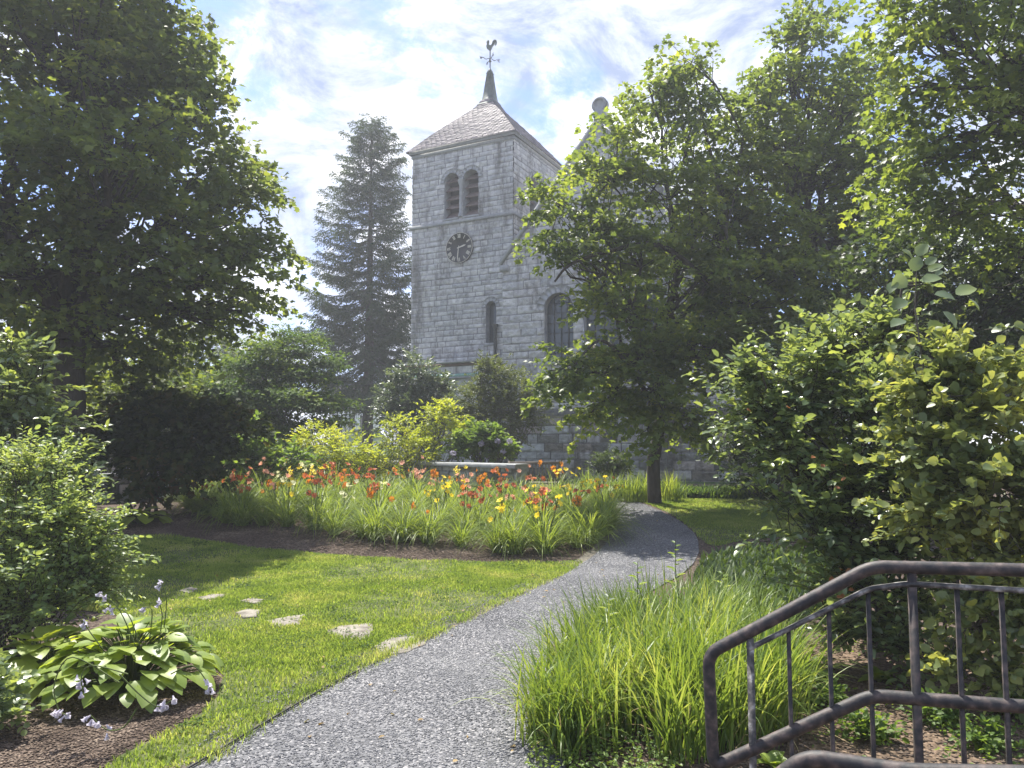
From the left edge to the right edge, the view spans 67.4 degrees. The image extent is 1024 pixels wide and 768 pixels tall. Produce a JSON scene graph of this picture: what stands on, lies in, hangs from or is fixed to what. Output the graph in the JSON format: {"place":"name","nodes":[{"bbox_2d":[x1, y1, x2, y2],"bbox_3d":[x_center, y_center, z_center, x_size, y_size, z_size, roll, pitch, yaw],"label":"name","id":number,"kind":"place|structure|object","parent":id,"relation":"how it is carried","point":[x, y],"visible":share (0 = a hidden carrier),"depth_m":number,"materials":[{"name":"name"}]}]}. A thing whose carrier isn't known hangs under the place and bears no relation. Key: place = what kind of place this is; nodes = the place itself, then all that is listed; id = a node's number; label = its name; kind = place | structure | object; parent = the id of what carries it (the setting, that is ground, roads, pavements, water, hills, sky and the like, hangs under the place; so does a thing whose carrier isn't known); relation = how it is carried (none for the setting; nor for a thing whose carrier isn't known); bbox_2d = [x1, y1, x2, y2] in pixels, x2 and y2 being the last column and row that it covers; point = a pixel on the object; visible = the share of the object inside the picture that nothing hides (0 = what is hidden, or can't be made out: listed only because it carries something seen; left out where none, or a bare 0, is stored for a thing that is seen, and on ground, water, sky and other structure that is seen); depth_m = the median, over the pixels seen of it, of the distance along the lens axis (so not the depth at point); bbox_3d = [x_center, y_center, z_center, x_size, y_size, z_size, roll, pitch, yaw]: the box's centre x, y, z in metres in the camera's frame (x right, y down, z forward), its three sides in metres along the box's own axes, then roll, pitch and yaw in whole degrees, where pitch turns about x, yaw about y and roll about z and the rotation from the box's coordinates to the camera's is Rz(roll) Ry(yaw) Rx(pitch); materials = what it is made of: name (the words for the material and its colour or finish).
{"place":"outdoors","nodes":[
{"label":"outdoors","id":0,"kind":"place"},
{"bbox_2d":[0,533,581,767],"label":"lawn","id":1,"kind":"structure","parent":0,"point":[234,619],"depth_m":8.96,"materials":[{"name":"green plant"}]},
{"bbox_2d":[50,533,579,767],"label":"clover","id":2,"kind":"object","parent":1,"relation":"on","point":[292,645],"visible":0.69,"depth_m":9.16,"materials":[{"name":"green plant"}]},
{"bbox_2d":[327,623,372,640],"bbox_3d":[-1.642,2.511,7.737,0.525,0.054,0.701,0,-4,0],"label":"stepping stone","id":3,"kind":"object","parent":1,"relation":"on","point":[361,628],"visible":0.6,"depth_m":7.74,"materials":[{"name":"beige stone"}]},
{"bbox_2d":[375,636,426,653],"bbox_3d":[-1.044,2.469,7.198,0.487,0.054,0.580,2,-5,-19],"label":"stepping stone","id":4,"kind":"object","parent":1,"relation":"on","point":[401,651],"visible":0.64,"depth_m":7.16,"materials":[{"name":"beige stone"}]},
{"bbox_2d":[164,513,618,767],"bbox_3d":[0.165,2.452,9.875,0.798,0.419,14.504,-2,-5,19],"label":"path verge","id":5,"kind":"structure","parent":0,"point":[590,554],"depth_m":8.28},
{"bbox_2d":[190,563,574,756],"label":"spilled gravel","id":6,"kind":"structure","parent":5,"relation":"on","point":[288,692],"depth_m":6.35,"materials":[{"name":"grey gravel"}]},
{"bbox_2d":[191,499,698,767],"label":"gravel path","id":7,"kind":"structure","parent":0,"point":[361,764],"depth_m":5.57,"materials":[{"name":"grey gravel"}]},
{"bbox_2d":[186,669,358,767],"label":"edging strip","id":8,"kind":"object","parent":7,"relation":"on","point":[234,740],"visible":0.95,"depth_m":5.27,"materials":[{"name":"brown metal"}]},
{"bbox_2d":[612,469,647,502],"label":"iris clump","id":9,"kind":"object","parent":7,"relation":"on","point":[634,494],"visible":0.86,"depth_m":18.38,"materials":[{"name":"green plant"}]},
{"bbox_2d":[0,444,1016,767],"bbox_3d":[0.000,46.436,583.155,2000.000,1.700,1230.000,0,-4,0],"label":"ground","id":10,"kind":"structure","parent":0,"point":[416,544],"depth_m":12.26,"materials":[{"name":"brown soil"}]},
{"bbox_2d":[0,648,50,735],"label":"corner plant","id":11,"kind":"object","parent":10,"relation":"on","point":[11,706],"visible":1,"depth_m":5.04,"materials":[{"name":"green plant"}]},
{"bbox_2d":[0,625,103,703],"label":"hosta","id":12,"kind":"object","parent":10,"relation":"on","point":[33,655],"visible":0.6,"depth_m":6.00,"materials":[{"name":"green plant"}]},
{"bbox_2d":[0,327,114,595],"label":"lilac bush","id":13,"kind":"object","parent":10,"relation":"on","point":[15,380],"visible":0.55,"depth_m":9.35,"materials":[{"name":"green plant"}]},
{"bbox_2d":[0,414,157,661],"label":"light shrub","id":14,"kind":"object","parent":10,"relation":"on","point":[19,556],"visible":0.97,"depth_m":6.82,"materials":[{"name":"green plant"}]},
{"bbox_2d":[15,425,160,611],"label":"arching twigs","id":15,"kind":"object","parent":14,"relation":"attached to","point":[111,539],"visible":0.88,"depth_m":6.96,"materials":[{"name":"green plant"}]},
{"bbox_2d":[0,663,221,767],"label":"soil chips","id":16,"kind":"object","parent":10,"relation":"on","point":[206,697],"visible":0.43,"depth_m":5.12,"materials":[{"name":"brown wood"}]},
{"bbox_2d":[7,371,215,472],"bbox_3d":[-10.740,1.125,20.861,3.484,3.886,4.740,-3,-5,31],"label":"hedge","id":17,"kind":"object","parent":10,"relation":"on","point":[90,408],"visible":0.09,"depth_m":20.80,"materials":[{"name":"green plant"}]},
{"bbox_2d":[29,580,223,740],"bbox_3d":[-2.846,1.910,5.572,1.404,0.866,2.035,1,-5,-18],"label":"hosta","id":18,"kind":"object","parent":10,"relation":"on","point":[131,678],"visible":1,"depth_m":5.62,"materials":[{"name":"green plant"}]},
{"bbox_2d":[88,473,182,503],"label":"garden wall","id":19,"kind":"structure","parent":10,"relation":"on","point":[120,488],"depth_m":18.35,"materials":[{"name":"stone"}]},
{"bbox_2d":[107,506,172,529],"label":"hosta","id":20,"kind":"object","parent":10,"relation":"on","point":[144,518],"visible":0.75,"depth_m":15.29,"materials":[{"name":"green plant"}]},
{"bbox_2d":[0,0,319,526],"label":"maple tree","id":21,"kind":"object","parent":10,"relation":"on","point":[87,294],"visible":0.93,"depth_m":15.03,"materials":[{"name":"green plant"}]},
{"bbox_2d":[81,379,278,523],"bbox_3d":[-7.311,1.401,16.439,4.401,3.101,3.191,2,-5,-22],"label":"dark maple","id":22,"kind":"object","parent":10,"relation":"on","point":[192,442],"visible":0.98,"depth_m":15.90,"materials":[{"name":"green plant"}]},
{"bbox_2d":[172,481,275,527],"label":"daylily","id":23,"kind":"object","parent":10,"relation":"on","point":[224,513],"visible":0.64,"depth_m":15.30,"materials":[{"name":"green plant"}]},
{"bbox_2d":[192,474,286,534],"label":"daylily","id":24,"kind":"object","parent":10,"relation":"on","point":[239,519],"visible":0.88,"depth_m":15.10,"materials":[{"name":"green plant"}]},
{"bbox_2d":[138,319,365,466],"bbox_3d":[-8.396,0.519,24.314,7.706,5.768,4.836,0,-4,0],"label":"dogwood tree","id":25,"kind":"object","parent":10,"relation":"on","point":[281,402],"visible":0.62,"depth_m":24.00,"materials":[{"name":"green plant"}]},
{"bbox_2d":[236,498,280,527],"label":"daylily","id":26,"kind":"object","parent":10,"relation":"on","point":[264,521],"visible":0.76,"depth_m":15.15,"materials":[{"name":"green plant"}]},
{"bbox_2d":[213,409,323,486],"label":"leafy shrub","id":27,"kind":"object","parent":10,"relation":"on","point":[253,451],"visible":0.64,"depth_m":19.21,"materials":[{"name":"green plant"}]},
{"bbox_2d":[239,477,323,532],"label":"daylily","id":28,"kind":"object","parent":10,"relation":"on","point":[284,517],"visible":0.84,"depth_m":15.00,"materials":[{"name":"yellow plant"}]},
{"bbox_2d":[245,469,322,518],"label":"daylily","id":29,"kind":"object","parent":10,"relation":"on","point":[273,485],"visible":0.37,"depth_m":15.86,"materials":[{"name":"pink plant"}]},
{"bbox_2d":[258,459,330,512],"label":"daylily","id":30,"kind":"object","parent":10,"relation":"on","point":[294,490],"visible":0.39,"depth_m":16.51,"materials":[{"name":"green plant"}]},
{"bbox_2d":[266,478,358,536],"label":"daylily","id":31,"kind":"object","parent":10,"relation":"on","point":[307,514],"visible":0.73,"depth_m":14.71,"materials":[{"name":"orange plant"}]},
{"bbox_2d":[98,458,529,499],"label":"seat wall","id":32,"kind":"structure","parent":10,"relation":"on","point":[442,468],"depth_m":19.36,"materials":[{"name":"stone"}]},
{"bbox_2d":[116,512,532,565],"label":"mulch chips","id":33,"kind":"object","parent":10,"relation":"on","point":[419,552],"visible":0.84,"depth_m":13.98,"materials":[{"name":"brown wood"}]},
{"bbox_2d":[297,495,369,535],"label":"daylily","id":34,"kind":"object","parent":10,"relation":"on","point":[328,526],"visible":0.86,"depth_m":14.25,"materials":[{"name":"green plant"}]},
{"bbox_2d":[309,477,375,521],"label":"daylily","id":35,"kind":"object","parent":10,"relation":"on","point":[344,494],"visible":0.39,"depth_m":15.35,"materials":[{"name":"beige plant"}]},
{"bbox_2d":[276,411,442,486],"bbox_3d":[-4.096,1.888,20.785,4.947,2.356,2.604,0,-4,0],"label":"japanese maple","id":36,"kind":"object","parent":10,"relation":"on","point":[372,457],"visible":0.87,"depth_m":20.60,"materials":[{"name":"yellow plant"}]},
{"bbox_2d":[326,502,392,542],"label":"daylily","id":37,"kind":"object","parent":10,"relation":"on","point":[356,527],"visible":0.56,"depth_m":14.07,"materials":[{"name":"green plant"}]},
{"bbox_2d":[325,489,415,548],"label":"daylily","id":38,"kind":"object","parent":10,"relation":"on","point":[372,533],"visible":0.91,"depth_m":13.77,"materials":[{"name":"green plant"}]},
{"bbox_2d":[339,485,413,536],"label":"daylily","id":39,"kind":"object","parent":10,"relation":"on","point":[371,494],"visible":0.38,"depth_m":14.91,"materials":[{"name":"green plant"}]},
{"bbox_2d":[332,472,428,516],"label":"daylily","id":40,"kind":"object","parent":10,"relation":"on","point":[377,485],"visible":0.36,"depth_m":15.61,"materials":[{"name":"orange plant"}]},
{"bbox_2d":[348,493,451,548],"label":"daylily","id":41,"kind":"object","parent":10,"relation":"on","point":[404,534],"visible":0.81,"depth_m":13.67,"materials":[{"name":"green plant"}]},
{"bbox_2d":[363,345,458,460],"bbox_3d":[-3.447,1.101,26.698,3.405,4.832,3.308,0,-4,0],"label":"silver bush","id":42,"kind":"object","parent":10,"relation":"on","point":[404,389],"visible":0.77,"depth_m":26.60,"materials":[{"name":"grey plant"}]},
{"bbox_2d":[385,455,439,502],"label":"daylily","id":43,"kind":"object","parent":10,"relation":"on","point":[416,470],"visible":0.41,"depth_m":18.15,"materials":[{"name":"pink plant"}]},
{"bbox_2d":[380,499,479,548],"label":"daylily","id":44,"kind":"object","parent":10,"relation":"on","point":[429,536],"visible":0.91,"depth_m":13.55,"materials":[{"name":"green plant"}]},
{"bbox_2d":[405,395,483,461],"bbox_3d":[-1.889,1.694,21.448,2.285,2.832,1.799,0,-4,0],"label":"japanese maple","id":45,"kind":"object","parent":10,"relation":"on","point":[453,423],"visible":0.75,"depth_m":21.42,"materials":[{"name":"yellow plant"}]},
{"bbox_2d":[413,485,475,534],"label":"daylily","id":46,"kind":"object","parent":10,"relation":"on","point":[436,499],"visible":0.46,"depth_m":14.79,"materials":[{"name":"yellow plant"}]},
{"bbox_2d":[427,511,489,550],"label":"daylily","id":47,"kind":"object","parent":10,"relation":"on","point":[461,535],"visible":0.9,"depth_m":13.33,"materials":[{"name":"green plant"}]},
{"bbox_2d":[428,490,492,543],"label":"daylily","id":48,"kind":"object","parent":10,"relation":"on","point":[469,494],"visible":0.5,"depth_m":14.17,"materials":[{"name":"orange plant"}]},
{"bbox_2d":[435,416,522,462],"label":"hydrangea","id":49,"kind":"object","parent":10,"relation":"on","point":[492,443],"visible":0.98,"depth_m":20.41,"materials":[{"name":"green plant"}]},
{"bbox_2d":[440,484,522,530],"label":"daylily","id":50,"kind":"object","parent":10,"relation":"on","point":[482,499],"visible":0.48,"depth_m":14.69,"materials":[{"name":"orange plant"}]},
{"bbox_2d":[454,498,538,557],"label":"daylily","id":51,"kind":"object","parent":10,"relation":"on","point":[501,509],"visible":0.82,"depth_m":12.77,"materials":[{"name":"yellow plant"}]},
{"bbox_2d":[441,349,561,462],"bbox_3d":[-0.438,1.107,25.032,3.510,4.566,3.119,-4,-6,41],"label":"rounded shrub","id":52,"kind":"object","parent":10,"relation":"on","point":[496,400],"visible":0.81,"depth_m":24.86,"materials":[{"name":"green plant"}]},
{"bbox_2d":[479,473,529,515],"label":"daylily","id":53,"kind":"object","parent":10,"relation":"on","point":[506,486],"visible":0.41,"depth_m":16.01,"materials":[{"name":"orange plant"}]},
{"bbox_2d":[469,504,568,560],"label":"daylily","id":54,"kind":"object","parent":10,"relation":"on","point":[510,543],"visible":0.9,"depth_m":12.67,"materials":[{"name":"green plant"}]},
{"bbox_2d":[508,461,563,489],"bbox_3d":[0.585,2.393,19.022,1.370,0.980,0.600,0,-4,0],"label":"park bench","id":55,"kind":"object","parent":10,"relation":"on","point":[548,463],"visible":0.3,"depth_m":18.78,"materials":[{"name":"grey wood"}]},
{"bbox_2d":[488,486,592,549],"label":"daylily","id":56,"kind":"object","parent":10,"relation":"on","point":[542,491],"visible":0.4,"depth_m":13.51,"materials":[{"name":"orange plant"}]},
{"bbox_2d":[493,494,599,558],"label":"daylily","id":57,"kind":"object","parent":10,"relation":"on","point":[547,539],"visible":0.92,"depth_m":12.72,"materials":[{"name":"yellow plant"}]},
{"bbox_2d":[526,460,571,504],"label":"daylily","id":58,"kind":"object","parent":10,"relation":"on","point":[561,463],"visible":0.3,"depth_m":17.96,"materials":[{"name":"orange plant"}]},
{"bbox_2d":[545,492,619,543],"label":"daylily","id":59,"kind":"object","parent":10,"relation":"on","point":[578,498],"visible":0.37,"depth_m":14.09,"materials":[{"name":"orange plant"}]},
{"bbox_2d":[548,509,622,553],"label":"daylily","id":60,"kind":"object","parent":10,"relation":"on","point":[577,540],"visible":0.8,"depth_m":13.17,"materials":[{"name":"green plant"}]},
{"bbox_2d":[395,39,777,482],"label":"church","id":61,"kind":"structure","parent":10,"relation":"on","point":[474,289],"depth_m":34.58,"materials":[{"name":"stone"}]},
{"bbox_2d":[482,297,499,345],"bbox_3d":[-0.871,-2.801,34.474,0.924,2.208,0.420,-2,-5,27],"label":"slit window","id":62,"kind":"structure","parent":61,"relation":"in","point":[491,303],"depth_m":34.64,"materials":[{"name":"stone"}]},
{"bbox_2d":[537,284,577,365],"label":"arched window","id":63,"kind":"structure","parent":61,"relation":"in","point":[558,336],"depth_m":31.99,"materials":[{"name":"stone"}]},
{"bbox_2d":[575,261,626,357],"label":"arched window","id":64,"kind":"structure","parent":61,"relation":"in","point":[587,321],"depth_m":31.20,"materials":[{"name":"stone"}]},
{"bbox_2d":[547,486,641,549],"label":"daylily","id":65,"kind":"object","parent":10,"relation":"on","point":[598,525],"visible":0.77,"depth_m":13.53,"materials":[{"name":"green plant"}]},
{"bbox_2d":[548,483,659,540],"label":"daylily","id":66,"kind":"object","parent":10,"relation":"on","point":[614,519],"visible":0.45,"depth_m":14.11,"materials":[{"name":"green plant"}]},
{"bbox_2d":[524,687,686,767],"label":"weeds","id":67,"kind":"object","parent":10,"relation":"on","point":[615,762],"visible":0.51,"depth_m":4.54,"materials":[{"name":"green plant"}]},
{"bbox_2d":[584,443,636,484],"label":"bush","id":68,"kind":"object","parent":10,"relation":"on","point":[620,464],"visible":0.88,"depth_m":20.75,"materials":[{"name":"green plant"}]},
{"bbox_2d":[455,558,860,767],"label":"tall grass","id":69,"kind":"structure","parent":10,"relation":"on","point":[690,633],"depth_m":5.05,"materials":[{"name":"green plant"}]},
{"bbox_2d":[486,586,853,759],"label":"dry blades","id":70,"kind":"object","parent":10,"relation":"on","point":[642,709],"visible":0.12,"depth_m":4.81,"materials":[{"name":"plant"}]},
{"bbox_2d":[511,33,840,503],"bbox_3d":[3.648,-2.805,17.828,7.980,11.550,5.060,1,-5,-15],"label":"broadleaf tree","id":71,"kind":"object","parent":10,"relation":"on","point":[664,350],"visible":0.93,"depth_m":17.11,"materials":[{"name":"green plant"}]},
{"bbox_2d":[607,482,830,499],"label":"undergrowth","id":72,"kind":"object","parent":10,"relation":"on","point":[704,491],"visible":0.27,"depth_m":19.47,"materials":[{"name":"green plant"}]},
{"bbox_2d":[686,541,840,617],"bbox_3d":[3.610,2.529,10.431,2.383,0.376,4.684,-2,-5,21],"label":"ground cover","id":73,"kind":"object","parent":10,"relation":"on","point":[747,559],"visible":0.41,"depth_m":10.42,"materials":[{"name":"green plant"}]},
{"bbox_2d":[693,386,892,502],"bbox_3d":[7.343,1.514,17.635,3.605,3.435,7.535,3,-5,-33],"label":"dark bush","id":74,"kind":"object","parent":10,"relation":"on","point":[736,459],"visible":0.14,"depth_m":18.96,"materials":[{"name":"green plant"}]},
{"bbox_2d":[686,0,952,481],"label":"broadleaf tree","id":75,"kind":"object","parent":10,"relation":"on","point":[806,222],"visible":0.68,"depth_m":19.70,"materials":[{"name":"green plant"}]},
{"bbox_2d":[690,269,973,689],"bbox_3d":[2.882,0.693,6.709,2.444,3.562,2.168,0,-4,0],"label":"glossy bush","id":76,"kind":"object","parent":10,"relation":"on","point":[836,542],"visible":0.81,"depth_m":6.71,"materials":[{"name":"green plant"}]},
{"bbox_2d":[681,315,817,494],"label":"arching shoots","id":77,"kind":"object","parent":76,"relation":"attached to","point":[716,353],"visible":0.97,"depth_m":6.93,"materials":[{"name":"green plant"}]},
{"bbox_2d":[703,560,1023,767],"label":"iron railing","id":78,"kind":"object","parent":10,"relation":"on","point":[916,698],"visible":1,"depth_m":2.79,"materials":[{"name":"black metal"}]},
{"bbox_2d":[748,196,1023,471],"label":"dark tree","id":79,"kind":"object","parent":10,"relation":"on","point":[993,317],"visible":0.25,"depth_m":14.73,"materials":[{"name":"green plant"}]},
{"bbox_2d":[768,632,1023,767],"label":"leaf litter bed","id":80,"kind":"object","parent":10,"relation":"on","point":[891,752],"visible":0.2,"depth_m":5.12,"materials":[{"name":"brown plant"}]},
{"bbox_2d":[757,750,786,767],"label":"rosette plant","id":81,"kind":"object","parent":80,"relation":"on","point":[774,758],"visible":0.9,"depth_m":4.53,"materials":[{"name":"green plant"}]},
{"bbox_2d":[795,666,848,712],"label":"plant","id":82,"kind":"object","parent":80,"relation":"on","point":[838,697],"visible":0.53,"depth_m":5.50,"materials":[{"name":"green plant"}]},
{"bbox_2d":[829,706,909,745],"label":"plant","id":83,"kind":"object","parent":80,"relation":"on","point":[861,726],"visible":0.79,"depth_m":4.88,"materials":[{"name":"green plant"}]},
{"bbox_2d":[858,664,897,681],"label":"rosette plant","id":84,"kind":"object","parent":80,"relation":"on","point":[877,673],"visible":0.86,"depth_m":6.12,"materials":[{"name":"green plant"}]},
{"bbox_2d":[795,625,1023,764],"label":"seedlings","id":85,"kind":"object","parent":80,"relation":"on","point":[949,746],"visible":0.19,"depth_m":5.16,"materials":[{"name":"green plant"}]},
{"bbox_2d":[851,320,1023,725],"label":"vine bush","id":86,"kind":"object","parent":80,"relation":"on","point":[945,452],"visible":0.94,"depth_m":5.42,"materials":[{"name":"green plant"}]},
{"bbox_2d":[886,243,978,629],"bbox_3d":[3.269,0.384,5.880,0.782,3.023,0.267,0,-4,0],"label":"tall shoot","id":87,"kind":"object","parent":86,"relation":"attached to","point":[900,281],"visible":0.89,"depth_m":5.96,"materials":[{"name":"green plant"}]},
{"bbox_2d":[896,687,979,731],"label":"plant","id":88,"kind":"object","parent":80,"relation":"on","point":[943,715],"visible":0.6,"depth_m":5.16,"materials":[{"name":"green plant"}]},
{"bbox_2d":[945,714,1023,760],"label":"plant","id":89,"kind":"object","parent":80,"relation":"on","point":[992,736],"visible":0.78,"depth_m":4.75,"materials":[{"name":"green plant"}]},
{"bbox_2d":[776,750,1023,767],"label":"railing","id":90,"kind":"object","parent":10,"relation":"on","point":[817,759],"visible":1,"depth_m":2.12,"materials":[{"name":"metal"}]},
{"bbox_2d":[828,0,1023,331],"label":"oak tree","id":91,"kind":"object","parent":10,"relation":"on","point":[966,20],"visible":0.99,"depth_m":12.32,"materials":[{"name":"green plant"}]},
{"bbox_2d":[0,0,1023,443],"label":"sky","id":92,"kind":"structure","parent":0,"point":[308,69],"materials":[{"name":"white"}]},
{"bbox_2d":[33,445,994,483],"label":"lawn","id":93,"kind":"structure","parent":0,"point":[681,482],"depth_m":29.89,"materials":[{"name":"green plant"}]},
{"bbox_2d":[119,321,253,402],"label":"distant tree","id":94,"kind":"object","parent":93,"relation":"on","point":[223,346],"visible":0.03,"depth_m":45.63,"materials":[{"name":"green plant"}]},
{"bbox_2d":[286,113,411,453],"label":"spruce tree","id":95,"kind":"object","parent":93,"relation":"on","point":[379,334],"visible":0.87,"depth_m":44.61,"materials":[{"name":"green plant"}]},
{"bbox_2d":[642,497,828,545],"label":"lawn","id":96,"kind":"structure","parent":0,"point":[717,535],"depth_m":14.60,"materials":[{"name":"green plant"}]},
{"bbox_2d":[660,469,700,500],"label":"iris clump","id":97,"kind":"object","parent":96,"relation":"on","point":[672,488],"visible":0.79,"depth_m":18.48,"materials":[{"name":"green plant"}]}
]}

